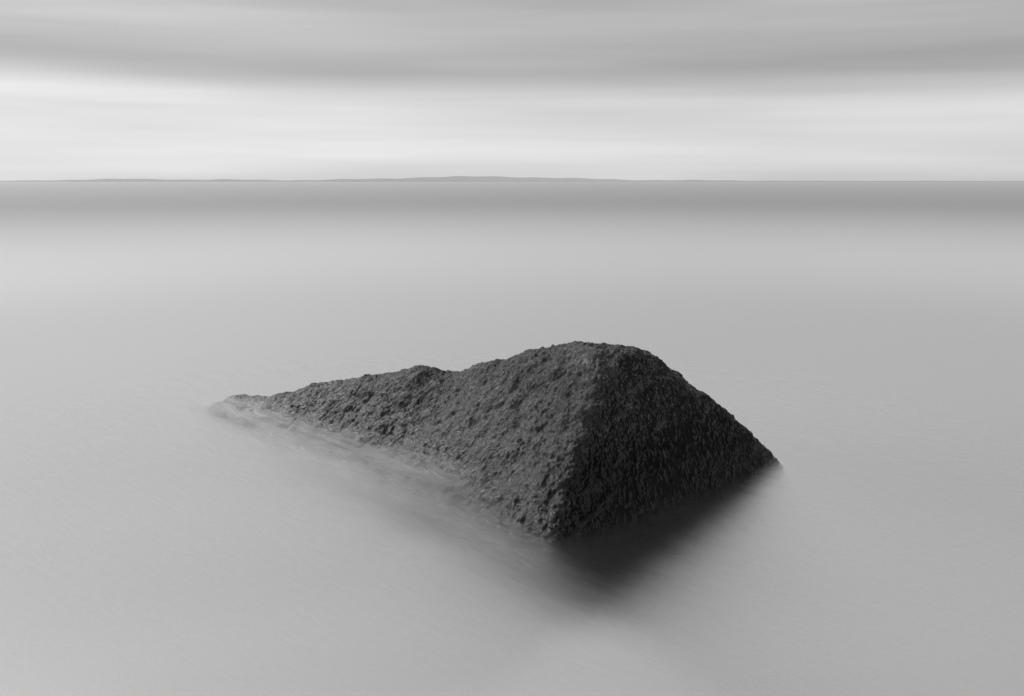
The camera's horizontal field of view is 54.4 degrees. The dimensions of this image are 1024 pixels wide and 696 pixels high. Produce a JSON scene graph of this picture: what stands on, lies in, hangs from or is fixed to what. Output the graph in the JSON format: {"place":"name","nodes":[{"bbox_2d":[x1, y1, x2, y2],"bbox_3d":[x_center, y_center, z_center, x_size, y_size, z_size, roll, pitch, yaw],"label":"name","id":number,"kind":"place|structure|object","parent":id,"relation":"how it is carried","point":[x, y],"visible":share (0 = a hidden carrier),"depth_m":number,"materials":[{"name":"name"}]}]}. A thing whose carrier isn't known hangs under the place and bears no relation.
{"place":"outdoors","nodes":[
{"label":"outdoors","id":0,"kind":"place"},
{"bbox_2d":[0,182,1023,695],"bbox_3d":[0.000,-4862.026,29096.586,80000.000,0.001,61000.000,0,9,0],"label":"sea","id":1,"kind":"structure","parent":0,"point":[898,300],"depth_m":6.86,"materials":[{"name":"liquid"}]},
{"bbox_2d":[190,341,784,556],"bbox_3d":[-0.369,0.396,4.484,4.044,1.019,3.302,0,9,0],"label":"rock","id":2,"kind":"object","parent":1,"relation":"in","point":[553,450],"visible":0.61,"depth_m":3.88,"materials":[{"name":"grey stone"}]},
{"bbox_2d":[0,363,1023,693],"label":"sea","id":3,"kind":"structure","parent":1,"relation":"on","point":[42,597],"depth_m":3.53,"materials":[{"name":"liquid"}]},
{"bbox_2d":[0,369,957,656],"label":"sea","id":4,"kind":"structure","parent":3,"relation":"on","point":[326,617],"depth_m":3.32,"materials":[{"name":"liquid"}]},
{"bbox_2d":[0,0,1023,181],"label":"sky","id":5,"kind":"structure","parent":0,"point":[91,90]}
]}

